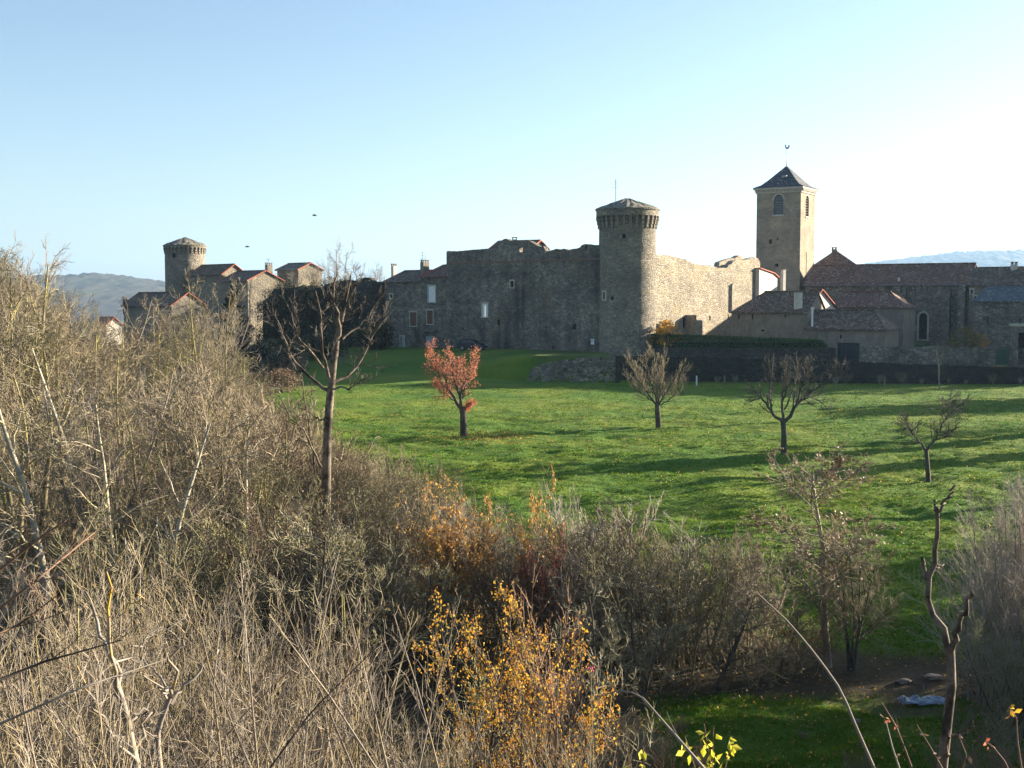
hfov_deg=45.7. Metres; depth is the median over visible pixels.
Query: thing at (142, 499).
bare tree
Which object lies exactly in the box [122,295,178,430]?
bare tree
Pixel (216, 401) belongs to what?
bare shrub
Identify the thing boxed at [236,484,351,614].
bare shrub
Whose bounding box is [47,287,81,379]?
bare tree
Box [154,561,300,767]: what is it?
bare sapling
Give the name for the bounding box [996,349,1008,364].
gate
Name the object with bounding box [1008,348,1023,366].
garden wall
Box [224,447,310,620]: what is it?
bare tree
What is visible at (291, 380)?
bare shrub
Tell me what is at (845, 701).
bramble stem
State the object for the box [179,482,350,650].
bare shrub
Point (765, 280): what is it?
village house
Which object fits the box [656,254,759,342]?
castle wall
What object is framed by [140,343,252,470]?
bare tree
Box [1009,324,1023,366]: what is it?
shed
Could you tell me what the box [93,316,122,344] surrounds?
village house
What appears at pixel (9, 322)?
bare tree
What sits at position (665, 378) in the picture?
bare shrub
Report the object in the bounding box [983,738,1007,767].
leafy stem
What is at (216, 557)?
bare shrub
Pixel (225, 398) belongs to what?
bare tree
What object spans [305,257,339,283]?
bare tree
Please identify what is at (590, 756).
bare sapling
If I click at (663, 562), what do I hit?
bare shrub
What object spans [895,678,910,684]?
stone
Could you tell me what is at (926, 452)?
fruit tree
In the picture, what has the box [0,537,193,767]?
bare sapling
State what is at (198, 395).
bare shrub
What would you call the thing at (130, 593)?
bare sapling
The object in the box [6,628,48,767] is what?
bare shoot
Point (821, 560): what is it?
ash tree
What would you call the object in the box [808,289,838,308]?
village house
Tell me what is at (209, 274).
village house
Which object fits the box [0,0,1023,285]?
sky
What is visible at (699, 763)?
bramble stem
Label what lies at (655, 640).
hawthorn
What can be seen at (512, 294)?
castle wall
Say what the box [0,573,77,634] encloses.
bare shoot
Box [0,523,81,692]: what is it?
bare shrub
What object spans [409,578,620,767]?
yellow leafed shrub
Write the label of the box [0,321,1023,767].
ground
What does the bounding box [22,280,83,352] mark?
bare tree
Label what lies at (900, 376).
bare shrub
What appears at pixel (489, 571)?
bare shrub
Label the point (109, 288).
hill
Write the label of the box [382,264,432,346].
village house
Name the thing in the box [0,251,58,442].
bare tree
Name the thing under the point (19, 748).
bare sapling
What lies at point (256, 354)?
evergreen tree
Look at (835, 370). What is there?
bare bush
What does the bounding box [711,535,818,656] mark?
bare shrub
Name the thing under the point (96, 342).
bare tree
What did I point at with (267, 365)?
bare shrub
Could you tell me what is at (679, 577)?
bare shrub
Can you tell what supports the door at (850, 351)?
in the barn at (846, 333)
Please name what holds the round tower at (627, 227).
on the ground at (514, 367)
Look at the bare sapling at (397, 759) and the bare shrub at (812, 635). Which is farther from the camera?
the bare shrub at (812, 635)
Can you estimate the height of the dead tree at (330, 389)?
14.493 m
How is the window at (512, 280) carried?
in the castle wall at (512, 294)
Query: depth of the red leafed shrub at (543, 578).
43.86 m
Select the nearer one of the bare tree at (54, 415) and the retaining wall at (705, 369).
the bare tree at (54, 415)
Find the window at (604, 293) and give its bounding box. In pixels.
[602,291,606,300]
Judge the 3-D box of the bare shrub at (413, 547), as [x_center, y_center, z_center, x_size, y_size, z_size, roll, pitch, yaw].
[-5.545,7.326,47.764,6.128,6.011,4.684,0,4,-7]
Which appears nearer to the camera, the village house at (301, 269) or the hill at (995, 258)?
the village house at (301, 269)
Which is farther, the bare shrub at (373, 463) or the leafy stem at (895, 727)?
the bare shrub at (373, 463)
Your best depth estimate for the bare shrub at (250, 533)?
46.63 m
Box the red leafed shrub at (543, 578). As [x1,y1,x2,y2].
[510,519,573,680]
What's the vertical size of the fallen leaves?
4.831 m
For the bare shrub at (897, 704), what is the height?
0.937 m
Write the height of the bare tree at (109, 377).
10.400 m
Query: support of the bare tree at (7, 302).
on the ground at (514, 367)
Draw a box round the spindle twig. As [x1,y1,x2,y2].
[587,665,594,767]
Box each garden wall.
[651,346,835,360]
[859,345,995,365]
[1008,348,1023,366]
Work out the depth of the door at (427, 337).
169.53 m
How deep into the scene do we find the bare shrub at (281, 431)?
75.18 m
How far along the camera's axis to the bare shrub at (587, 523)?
46.37 m
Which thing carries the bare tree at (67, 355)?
on the ground at (514, 367)
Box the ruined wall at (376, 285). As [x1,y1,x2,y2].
[262,278,384,346]
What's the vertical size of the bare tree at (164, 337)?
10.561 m
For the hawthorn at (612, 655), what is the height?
5.652 m
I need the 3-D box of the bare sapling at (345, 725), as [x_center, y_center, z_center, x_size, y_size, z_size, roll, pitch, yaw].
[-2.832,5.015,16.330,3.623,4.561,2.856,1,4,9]
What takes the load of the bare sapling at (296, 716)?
on the ground at (514, 367)
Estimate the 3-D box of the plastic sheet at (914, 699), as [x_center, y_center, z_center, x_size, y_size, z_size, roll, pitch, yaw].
[13.964,11.008,42.556,0.811,0.207,0.717,0,4,0]
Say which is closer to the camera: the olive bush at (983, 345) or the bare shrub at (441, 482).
the bare shrub at (441, 482)
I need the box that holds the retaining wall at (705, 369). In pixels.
[615,356,1023,383]
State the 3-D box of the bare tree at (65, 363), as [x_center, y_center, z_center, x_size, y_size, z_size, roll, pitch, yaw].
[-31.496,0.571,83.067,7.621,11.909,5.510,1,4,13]
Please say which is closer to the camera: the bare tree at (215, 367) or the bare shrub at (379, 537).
the bare shrub at (379, 537)
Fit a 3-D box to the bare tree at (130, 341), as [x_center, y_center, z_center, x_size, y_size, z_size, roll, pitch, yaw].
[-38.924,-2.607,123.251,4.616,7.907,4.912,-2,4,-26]
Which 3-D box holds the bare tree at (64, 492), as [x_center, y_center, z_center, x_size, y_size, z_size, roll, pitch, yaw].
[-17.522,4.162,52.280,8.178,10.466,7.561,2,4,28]
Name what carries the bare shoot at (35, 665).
on the ground at (514, 367)
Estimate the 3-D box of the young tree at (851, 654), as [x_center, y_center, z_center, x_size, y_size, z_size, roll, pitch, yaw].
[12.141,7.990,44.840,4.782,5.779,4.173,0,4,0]
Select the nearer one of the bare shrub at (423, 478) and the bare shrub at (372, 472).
the bare shrub at (423, 478)
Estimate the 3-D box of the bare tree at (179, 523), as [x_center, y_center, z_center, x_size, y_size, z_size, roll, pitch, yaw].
[-12.492,5.452,48.170,4.870,9.788,7.494,-4,5,-43]
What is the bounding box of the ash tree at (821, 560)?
[736,440,905,667]
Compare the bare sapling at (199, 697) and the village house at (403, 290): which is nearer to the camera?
the bare sapling at (199, 697)
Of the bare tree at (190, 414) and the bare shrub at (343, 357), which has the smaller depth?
the bare tree at (190, 414)
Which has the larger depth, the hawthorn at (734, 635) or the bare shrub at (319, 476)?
the bare shrub at (319, 476)
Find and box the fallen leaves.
[315,406,1023,767]
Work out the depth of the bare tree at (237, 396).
62.83 m
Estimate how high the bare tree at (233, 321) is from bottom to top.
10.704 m
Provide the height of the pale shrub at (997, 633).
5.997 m
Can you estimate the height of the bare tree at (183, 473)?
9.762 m
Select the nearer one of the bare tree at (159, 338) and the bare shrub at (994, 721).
the bare shrub at (994, 721)
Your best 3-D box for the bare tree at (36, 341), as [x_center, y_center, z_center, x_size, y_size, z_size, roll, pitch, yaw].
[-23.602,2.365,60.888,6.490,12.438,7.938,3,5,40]
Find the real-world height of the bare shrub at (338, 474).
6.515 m
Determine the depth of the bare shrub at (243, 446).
51.78 m
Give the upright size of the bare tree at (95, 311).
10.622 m
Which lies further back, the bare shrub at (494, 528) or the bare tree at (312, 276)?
the bare tree at (312, 276)
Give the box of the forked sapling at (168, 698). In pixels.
[131,569,219,767]
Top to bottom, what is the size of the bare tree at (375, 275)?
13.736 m
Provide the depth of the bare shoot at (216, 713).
11.26 m
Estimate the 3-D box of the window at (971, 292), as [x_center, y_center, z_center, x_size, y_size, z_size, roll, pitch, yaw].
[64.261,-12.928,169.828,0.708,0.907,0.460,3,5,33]
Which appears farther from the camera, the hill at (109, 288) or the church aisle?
the hill at (109, 288)
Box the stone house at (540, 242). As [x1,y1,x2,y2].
[488,237,549,249]
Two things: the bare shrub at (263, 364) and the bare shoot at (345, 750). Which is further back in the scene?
the bare shrub at (263, 364)
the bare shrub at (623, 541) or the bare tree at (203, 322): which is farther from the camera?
the bare tree at (203, 322)
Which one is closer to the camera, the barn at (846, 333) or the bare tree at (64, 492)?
the bare tree at (64, 492)
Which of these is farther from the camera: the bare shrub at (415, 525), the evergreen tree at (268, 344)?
the evergreen tree at (268, 344)
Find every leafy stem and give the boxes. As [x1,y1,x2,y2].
[880,714,900,767]
[882,703,912,767]
[916,724,942,767]
[950,733,972,767]
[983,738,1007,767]
[1005,704,1021,767]
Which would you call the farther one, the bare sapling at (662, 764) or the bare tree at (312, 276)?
the bare tree at (312, 276)
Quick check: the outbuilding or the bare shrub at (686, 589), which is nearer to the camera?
the bare shrub at (686, 589)
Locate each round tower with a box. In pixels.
[163,237,206,291]
[595,198,659,356]
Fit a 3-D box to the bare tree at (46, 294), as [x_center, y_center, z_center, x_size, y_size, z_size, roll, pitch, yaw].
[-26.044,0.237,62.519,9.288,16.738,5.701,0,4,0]
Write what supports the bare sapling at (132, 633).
on the ground at (514, 367)
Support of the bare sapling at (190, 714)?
on the ground at (514, 367)
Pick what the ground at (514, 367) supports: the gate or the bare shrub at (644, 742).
the bare shrub at (644, 742)
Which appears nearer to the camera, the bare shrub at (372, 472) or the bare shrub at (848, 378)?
the bare shrub at (372, 472)
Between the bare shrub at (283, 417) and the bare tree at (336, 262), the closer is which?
the bare shrub at (283, 417)
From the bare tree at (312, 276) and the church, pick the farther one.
the bare tree at (312, 276)
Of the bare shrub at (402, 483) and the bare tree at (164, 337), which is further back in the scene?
the bare tree at (164, 337)
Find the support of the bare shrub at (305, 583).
on the ground at (514, 367)
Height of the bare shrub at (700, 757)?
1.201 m
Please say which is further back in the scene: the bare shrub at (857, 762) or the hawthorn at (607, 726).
the bare shrub at (857, 762)
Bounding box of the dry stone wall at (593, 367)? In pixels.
[527,357,614,382]
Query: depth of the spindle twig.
17.36 m
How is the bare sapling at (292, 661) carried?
on the ground at (514, 367)
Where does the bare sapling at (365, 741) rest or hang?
on the ground at (514, 367)
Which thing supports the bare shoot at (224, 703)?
on the ground at (514, 367)
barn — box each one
[729,290,825,342]
[804,307,900,361]
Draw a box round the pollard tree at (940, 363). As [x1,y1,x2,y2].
[933,340,945,388]
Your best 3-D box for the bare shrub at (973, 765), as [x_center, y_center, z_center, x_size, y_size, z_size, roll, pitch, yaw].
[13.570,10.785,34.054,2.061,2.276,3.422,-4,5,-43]
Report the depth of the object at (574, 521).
47.52 m
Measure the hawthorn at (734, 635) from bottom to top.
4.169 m
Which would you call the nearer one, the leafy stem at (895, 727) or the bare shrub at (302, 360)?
the leafy stem at (895, 727)
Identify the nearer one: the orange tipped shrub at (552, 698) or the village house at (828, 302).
the orange tipped shrub at (552, 698)
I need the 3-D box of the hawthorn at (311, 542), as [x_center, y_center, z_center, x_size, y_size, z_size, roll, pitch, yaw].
[-7.410,7.826,42.171,10.540,7.506,7.494,0,4,0]
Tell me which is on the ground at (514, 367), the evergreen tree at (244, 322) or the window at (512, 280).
the evergreen tree at (244, 322)
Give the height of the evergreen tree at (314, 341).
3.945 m
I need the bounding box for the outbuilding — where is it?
[972,286,1023,357]
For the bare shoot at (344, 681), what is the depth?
12.17 m
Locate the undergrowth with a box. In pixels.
[0,408,838,737]
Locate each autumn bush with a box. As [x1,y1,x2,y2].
[259,368,302,393]
[648,319,681,346]
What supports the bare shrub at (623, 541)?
on the ground at (514, 367)
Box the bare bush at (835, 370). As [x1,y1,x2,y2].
[821,357,851,388]
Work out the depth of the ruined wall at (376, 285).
180.91 m
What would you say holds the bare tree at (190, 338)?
on the ground at (514, 367)
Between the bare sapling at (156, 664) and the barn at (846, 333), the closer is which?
the bare sapling at (156, 664)
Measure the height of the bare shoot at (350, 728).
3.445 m
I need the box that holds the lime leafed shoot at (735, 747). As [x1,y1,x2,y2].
[623,724,741,767]
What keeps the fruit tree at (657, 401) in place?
on the ground at (514, 367)
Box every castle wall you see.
[446,239,600,351]
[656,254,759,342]
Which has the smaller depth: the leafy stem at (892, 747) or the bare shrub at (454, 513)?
the leafy stem at (892, 747)
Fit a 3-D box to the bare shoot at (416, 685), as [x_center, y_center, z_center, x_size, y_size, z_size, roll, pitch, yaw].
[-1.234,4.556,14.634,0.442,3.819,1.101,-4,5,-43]
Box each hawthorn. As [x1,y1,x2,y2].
[168,503,443,705]
[294,518,474,676]
[445,647,662,767]
[498,580,645,750]
[574,573,699,712]
[681,591,792,695]
[756,609,818,677]
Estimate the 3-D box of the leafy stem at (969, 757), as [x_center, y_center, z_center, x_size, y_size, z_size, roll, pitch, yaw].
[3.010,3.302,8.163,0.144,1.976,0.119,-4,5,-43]
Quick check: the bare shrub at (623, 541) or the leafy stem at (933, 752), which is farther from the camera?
the bare shrub at (623, 541)
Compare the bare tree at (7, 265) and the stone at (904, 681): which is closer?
the stone at (904, 681)
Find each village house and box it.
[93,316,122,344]
[120,291,206,347]
[187,263,241,341]
[218,263,284,343]
[275,262,323,287]
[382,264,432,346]
[419,260,446,347]
[755,268,786,296]
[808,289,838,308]
[967,262,1023,343]
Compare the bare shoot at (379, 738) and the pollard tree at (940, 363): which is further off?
the pollard tree at (940, 363)
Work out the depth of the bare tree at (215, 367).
78.92 m
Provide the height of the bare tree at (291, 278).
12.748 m
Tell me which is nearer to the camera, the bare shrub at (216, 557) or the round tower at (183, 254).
the bare shrub at (216, 557)
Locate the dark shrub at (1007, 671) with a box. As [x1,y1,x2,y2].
[939,590,1023,745]
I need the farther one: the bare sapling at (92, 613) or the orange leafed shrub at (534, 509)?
the orange leafed shrub at (534, 509)
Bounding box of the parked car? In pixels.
[457,339,487,349]
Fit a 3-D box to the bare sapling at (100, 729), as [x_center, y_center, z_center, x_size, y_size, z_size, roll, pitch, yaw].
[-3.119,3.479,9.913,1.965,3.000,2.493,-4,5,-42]
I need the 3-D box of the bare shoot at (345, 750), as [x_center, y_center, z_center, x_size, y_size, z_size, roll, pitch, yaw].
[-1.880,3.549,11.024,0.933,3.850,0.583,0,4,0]
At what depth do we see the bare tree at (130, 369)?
100.95 m
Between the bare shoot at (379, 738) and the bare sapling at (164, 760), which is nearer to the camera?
the bare shoot at (379, 738)
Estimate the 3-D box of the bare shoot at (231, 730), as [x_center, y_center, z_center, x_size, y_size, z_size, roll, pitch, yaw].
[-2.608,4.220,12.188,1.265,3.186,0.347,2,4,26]
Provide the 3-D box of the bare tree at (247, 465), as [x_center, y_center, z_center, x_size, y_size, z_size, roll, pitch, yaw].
[-12.297,5.200,50.934,6.954,9.084,4.519,-2,4,-28]
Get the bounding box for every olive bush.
[945,326,984,347]
[966,333,991,346]
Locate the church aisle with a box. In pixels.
[833,291,916,346]
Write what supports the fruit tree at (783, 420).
on the ground at (514, 367)
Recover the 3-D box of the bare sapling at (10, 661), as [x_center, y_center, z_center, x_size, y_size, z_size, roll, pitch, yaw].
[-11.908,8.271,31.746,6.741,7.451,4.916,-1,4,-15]
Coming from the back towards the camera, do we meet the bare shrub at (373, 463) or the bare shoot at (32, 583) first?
the bare shrub at (373, 463)
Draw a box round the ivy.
[249,276,382,347]
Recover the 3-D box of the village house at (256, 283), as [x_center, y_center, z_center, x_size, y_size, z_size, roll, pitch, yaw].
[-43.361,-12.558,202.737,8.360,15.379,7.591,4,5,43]
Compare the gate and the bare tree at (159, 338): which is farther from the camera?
the gate
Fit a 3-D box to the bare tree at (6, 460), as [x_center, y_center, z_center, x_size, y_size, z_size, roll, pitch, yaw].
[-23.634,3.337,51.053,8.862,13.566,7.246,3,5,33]
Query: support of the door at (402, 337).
in the village house at (403, 290)
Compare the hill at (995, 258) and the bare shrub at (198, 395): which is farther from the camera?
the hill at (995, 258)
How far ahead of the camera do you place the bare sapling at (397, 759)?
15.41 m
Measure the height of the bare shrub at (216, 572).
7.420 m
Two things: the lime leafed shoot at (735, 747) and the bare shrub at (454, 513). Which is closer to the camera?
the lime leafed shoot at (735, 747)
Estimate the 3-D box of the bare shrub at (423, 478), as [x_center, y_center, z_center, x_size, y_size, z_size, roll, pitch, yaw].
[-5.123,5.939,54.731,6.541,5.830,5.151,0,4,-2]
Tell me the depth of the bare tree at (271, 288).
195.56 m
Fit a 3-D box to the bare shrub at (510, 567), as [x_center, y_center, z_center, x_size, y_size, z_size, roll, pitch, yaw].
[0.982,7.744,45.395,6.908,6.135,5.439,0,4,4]
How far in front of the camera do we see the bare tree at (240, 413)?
62.42 m
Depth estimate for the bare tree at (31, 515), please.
47.58 m
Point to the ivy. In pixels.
(304, 313)
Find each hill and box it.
[2,272,164,320]
[864,249,1023,266]
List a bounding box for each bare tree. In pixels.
[0,233,104,542]
[0,245,38,342]
[0,249,35,412]
[0,250,15,389]
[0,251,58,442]
[0,258,65,477]
[0,276,90,401]
[0,278,38,416]
[0,291,189,476]
[0,294,76,462]
[0,307,136,548]
[0,326,55,472]
[0,329,150,549]
[0,331,42,530]
[0,347,83,594]
[0,361,227,587]
[0,389,55,638]
[1,282,84,457]
[9,311,120,528]
[20,286,114,433]
[21,306,106,475]
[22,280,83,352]
[25,294,109,414]
[26,382,236,615]
[39,319,159,506]
[40,335,171,514]
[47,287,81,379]
[57,381,170,589]
[63,317,149,462]
[74,319,166,483]
[80,317,137,406]
[82,299,112,395]
[96,316,149,431]
[106,334,212,499]
[115,321,146,390]
[116,370,248,536]
[116,400,280,614]
[120,317,212,461]
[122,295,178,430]
[136,304,280,432]
[137,311,187,412]
[137,400,299,607]
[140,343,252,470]
[143,311,240,465]
[148,309,183,393]
[150,381,228,603]
[155,268,238,448]
[165,310,202,379]
[177,303,260,421]
[178,297,224,384]
[189,361,269,515]
[189,375,278,522]
[191,336,247,434]
[195,385,261,560]
[203,277,251,409]
[219,349,270,403]
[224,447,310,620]
[230,371,284,425]
[265,272,278,299]
[274,397,307,444]
[284,269,302,285]
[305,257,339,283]
[306,269,318,285]
[311,237,365,283]
[353,264,384,281]
[377,267,386,281]
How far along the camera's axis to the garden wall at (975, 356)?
142.08 m
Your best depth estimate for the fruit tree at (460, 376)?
90.76 m
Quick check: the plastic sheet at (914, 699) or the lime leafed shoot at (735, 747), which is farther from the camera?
the plastic sheet at (914, 699)
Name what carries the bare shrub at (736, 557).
on the ground at (514, 367)
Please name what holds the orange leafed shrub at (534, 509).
on the ground at (514, 367)
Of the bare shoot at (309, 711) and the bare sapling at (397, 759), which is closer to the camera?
the bare shoot at (309, 711)
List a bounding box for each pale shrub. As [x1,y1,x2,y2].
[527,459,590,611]
[898,545,1023,706]
[933,468,1023,688]
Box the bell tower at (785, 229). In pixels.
[753,144,818,290]
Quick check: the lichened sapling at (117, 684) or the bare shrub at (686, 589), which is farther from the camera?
the bare shrub at (686, 589)
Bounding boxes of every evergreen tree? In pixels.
[212,346,293,380]
[214,282,253,353]
[251,337,307,368]
[291,332,349,359]
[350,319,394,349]
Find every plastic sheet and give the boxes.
[898,695,920,704]
[918,695,944,705]
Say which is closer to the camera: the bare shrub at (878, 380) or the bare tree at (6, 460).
the bare tree at (6, 460)
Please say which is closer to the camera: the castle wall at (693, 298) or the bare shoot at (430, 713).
the bare shoot at (430, 713)
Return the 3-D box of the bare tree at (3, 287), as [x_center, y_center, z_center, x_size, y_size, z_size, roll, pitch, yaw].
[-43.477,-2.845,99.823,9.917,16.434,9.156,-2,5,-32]
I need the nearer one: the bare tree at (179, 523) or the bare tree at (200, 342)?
the bare tree at (179, 523)
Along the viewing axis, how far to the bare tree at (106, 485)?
46.31 m
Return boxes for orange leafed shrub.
[395,470,513,652]
[509,463,567,652]
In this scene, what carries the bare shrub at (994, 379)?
on the ground at (514, 367)
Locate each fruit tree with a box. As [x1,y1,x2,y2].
[421,338,482,435]
[621,342,692,427]
[740,352,851,454]
[894,384,972,481]
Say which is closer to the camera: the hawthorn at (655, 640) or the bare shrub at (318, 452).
the hawthorn at (655, 640)
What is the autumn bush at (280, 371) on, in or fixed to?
on the ground at (514, 367)
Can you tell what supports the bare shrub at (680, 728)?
on the ground at (514, 367)
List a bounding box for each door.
[399,335,404,346]
[426,336,434,347]
[837,343,859,360]
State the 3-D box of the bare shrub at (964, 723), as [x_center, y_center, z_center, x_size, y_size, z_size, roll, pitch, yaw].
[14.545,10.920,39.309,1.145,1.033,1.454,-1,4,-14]
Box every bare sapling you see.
[0,504,221,767]
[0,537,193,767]
[0,550,183,767]
[0,561,135,767]
[0,562,223,767]
[0,571,239,767]
[0,589,101,767]
[0,591,154,767]
[0,591,234,767]
[0,603,117,760]
[0,635,85,766]
[2,511,270,767]
[2,622,213,767]
[20,521,256,767]
[38,512,350,767]
[65,597,240,767]
[75,612,345,767]
[105,546,364,767]
[125,578,256,767]
[151,595,356,767]
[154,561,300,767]
[171,580,414,767]
[171,629,347,767]
[185,583,451,767]
[200,620,416,767]
[223,587,451,767]
[240,575,396,767]
[242,533,457,767]
[326,651,464,767]
[327,664,510,767]
[377,698,516,767]
[482,675,644,767]
[501,684,645,767]
[574,709,709,767]
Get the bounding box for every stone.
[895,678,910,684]
[923,673,941,680]
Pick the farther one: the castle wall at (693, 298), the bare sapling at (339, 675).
the castle wall at (693, 298)
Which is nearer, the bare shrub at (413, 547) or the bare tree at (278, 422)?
the bare shrub at (413, 547)
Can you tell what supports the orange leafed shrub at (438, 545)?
on the ground at (514, 367)
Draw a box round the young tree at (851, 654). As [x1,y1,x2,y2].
[778,524,909,672]
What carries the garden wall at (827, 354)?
on the ground at (514, 367)
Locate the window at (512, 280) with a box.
[509,279,514,287]
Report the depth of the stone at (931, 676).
44.22 m
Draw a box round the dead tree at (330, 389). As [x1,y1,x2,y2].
[260,264,396,577]
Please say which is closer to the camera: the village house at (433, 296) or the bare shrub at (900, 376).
the bare shrub at (900, 376)
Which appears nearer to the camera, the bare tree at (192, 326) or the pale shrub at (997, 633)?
the pale shrub at (997, 633)
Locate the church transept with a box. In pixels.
[814,247,854,264]
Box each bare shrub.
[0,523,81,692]
[41,490,248,698]
[87,498,327,710]
[112,376,372,585]
[121,350,351,554]
[128,505,312,685]
[158,365,320,514]
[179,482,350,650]
[185,501,329,640]
[206,471,346,595]
[215,389,295,455]
[220,374,272,428]
[232,382,284,421]
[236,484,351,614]
[237,415,348,556]
[244,379,338,500]
[254,347,284,379]
[262,355,305,383]
[262,411,302,451]
[265,467,383,624]
[269,435,335,482]
[269,435,399,544]
[274,368,303,390]
[278,526,397,659]
[287,442,420,549]
[295,352,316,374]
[298,488,438,639]
[310,448,375,514]
[319,498,443,645]
[326,475,500,625]
[331,437,421,550]
[334,452,462,564]
[335,445,397,488]
[337,348,351,365]
[342,449,394,516]
[343,489,508,605]
[381,467,413,511]
[391,461,470,538]
[405,503,509,629]
[412,495,482,560]
[418,510,587,639]
[446,500,522,571]
[447,544,548,644]
[451,508,627,665]
[471,531,646,688]
[475,491,625,657]
[523,494,696,642]
[548,513,725,687]
[555,491,698,651]
[574,500,736,662]
[576,523,766,679]
[616,512,773,675]
[635,722,677,766]
[663,372,678,382]
[670,715,693,732]
[686,523,800,653]
[686,669,700,681]
[687,738,709,767]
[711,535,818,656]
[731,584,868,667]
[798,729,810,737]
[839,371,853,383]
[840,741,879,767]
[876,374,886,383]
[881,690,907,717]
[895,372,906,383]
[923,728,973,767]
[937,720,1023,767]
[943,707,981,738]
[965,691,1023,742]
[976,700,1023,767]
[986,374,997,383]
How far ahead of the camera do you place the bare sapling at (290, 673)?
31.17 m
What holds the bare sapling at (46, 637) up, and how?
on the ground at (514, 367)
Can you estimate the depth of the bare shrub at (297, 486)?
51.42 m
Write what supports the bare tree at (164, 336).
on the ground at (514, 367)
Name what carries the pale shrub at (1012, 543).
on the ground at (514, 367)
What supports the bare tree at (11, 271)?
on the ground at (514, 367)
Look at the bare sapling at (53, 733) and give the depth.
10.19 m
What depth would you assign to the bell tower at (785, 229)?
186.80 m
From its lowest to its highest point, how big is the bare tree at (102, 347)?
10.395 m
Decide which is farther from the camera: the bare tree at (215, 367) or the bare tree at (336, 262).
the bare tree at (336, 262)
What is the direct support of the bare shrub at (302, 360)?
on the ground at (514, 367)
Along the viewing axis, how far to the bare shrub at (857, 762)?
35.24 m
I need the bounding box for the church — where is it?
[803,262,976,346]
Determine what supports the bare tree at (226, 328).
on the ground at (514, 367)
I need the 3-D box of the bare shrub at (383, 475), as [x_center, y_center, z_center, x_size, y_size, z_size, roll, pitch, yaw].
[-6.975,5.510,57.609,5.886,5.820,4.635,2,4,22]
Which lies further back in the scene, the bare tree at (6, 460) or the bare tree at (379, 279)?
the bare tree at (379, 279)
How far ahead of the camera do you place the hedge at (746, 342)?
144.92 m
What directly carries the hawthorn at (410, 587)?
on the ground at (514, 367)
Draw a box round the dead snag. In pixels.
[919,485,975,767]
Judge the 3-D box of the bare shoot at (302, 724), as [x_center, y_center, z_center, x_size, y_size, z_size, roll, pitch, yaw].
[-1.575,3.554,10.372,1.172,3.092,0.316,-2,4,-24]
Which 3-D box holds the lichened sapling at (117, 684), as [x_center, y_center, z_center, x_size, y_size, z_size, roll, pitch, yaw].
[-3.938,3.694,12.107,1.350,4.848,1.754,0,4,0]
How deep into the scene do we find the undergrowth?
47.35 m
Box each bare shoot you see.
[0,505,82,570]
[0,519,112,608]
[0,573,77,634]
[0,609,141,680]
[0,630,166,724]
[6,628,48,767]
[152,546,251,767]
[195,604,231,767]
[201,655,307,767]
[207,558,273,767]
[256,560,353,767]
[268,595,376,767]
[269,618,386,767]
[277,535,369,767]
[323,597,388,767]
[345,579,387,767]
[382,600,440,767]
[418,582,474,767]
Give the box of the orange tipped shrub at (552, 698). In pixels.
[473,553,608,767]
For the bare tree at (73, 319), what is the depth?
102.65 m
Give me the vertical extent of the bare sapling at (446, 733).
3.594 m
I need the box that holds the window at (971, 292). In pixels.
[969,288,974,294]
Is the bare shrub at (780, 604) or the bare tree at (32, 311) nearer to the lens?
the bare shrub at (780, 604)
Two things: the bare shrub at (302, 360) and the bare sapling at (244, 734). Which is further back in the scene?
the bare shrub at (302, 360)
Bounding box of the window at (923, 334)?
[916,311,928,340]
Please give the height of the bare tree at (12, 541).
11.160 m
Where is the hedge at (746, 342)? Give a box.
[650,333,827,347]
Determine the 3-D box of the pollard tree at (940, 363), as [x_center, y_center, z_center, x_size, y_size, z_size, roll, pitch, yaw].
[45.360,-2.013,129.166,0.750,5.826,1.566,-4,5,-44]
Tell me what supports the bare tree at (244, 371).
on the ground at (514, 367)
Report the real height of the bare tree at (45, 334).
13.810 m
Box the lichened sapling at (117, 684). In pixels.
[68,529,203,767]
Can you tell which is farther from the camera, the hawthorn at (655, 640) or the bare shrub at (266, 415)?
the bare shrub at (266, 415)
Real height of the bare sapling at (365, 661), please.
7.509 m
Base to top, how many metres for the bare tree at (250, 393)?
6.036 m
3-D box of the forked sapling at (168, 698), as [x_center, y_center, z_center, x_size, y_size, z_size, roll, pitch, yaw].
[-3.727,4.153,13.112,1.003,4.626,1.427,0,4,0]
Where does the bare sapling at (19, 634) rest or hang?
on the ground at (514, 367)
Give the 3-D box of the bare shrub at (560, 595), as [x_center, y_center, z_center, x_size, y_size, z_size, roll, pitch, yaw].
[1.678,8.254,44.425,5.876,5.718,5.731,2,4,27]
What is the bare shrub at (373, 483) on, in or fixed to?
on the ground at (514, 367)
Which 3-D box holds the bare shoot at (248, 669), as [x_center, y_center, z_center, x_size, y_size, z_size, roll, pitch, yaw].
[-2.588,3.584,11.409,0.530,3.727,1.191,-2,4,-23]
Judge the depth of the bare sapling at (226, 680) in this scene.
20.80 m
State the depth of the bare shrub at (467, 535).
48.38 m
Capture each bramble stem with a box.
[594,690,704,767]
[756,592,875,767]
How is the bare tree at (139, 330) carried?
on the ground at (514, 367)
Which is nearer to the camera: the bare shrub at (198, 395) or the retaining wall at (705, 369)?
the bare shrub at (198, 395)
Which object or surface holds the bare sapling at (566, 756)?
on the ground at (514, 367)

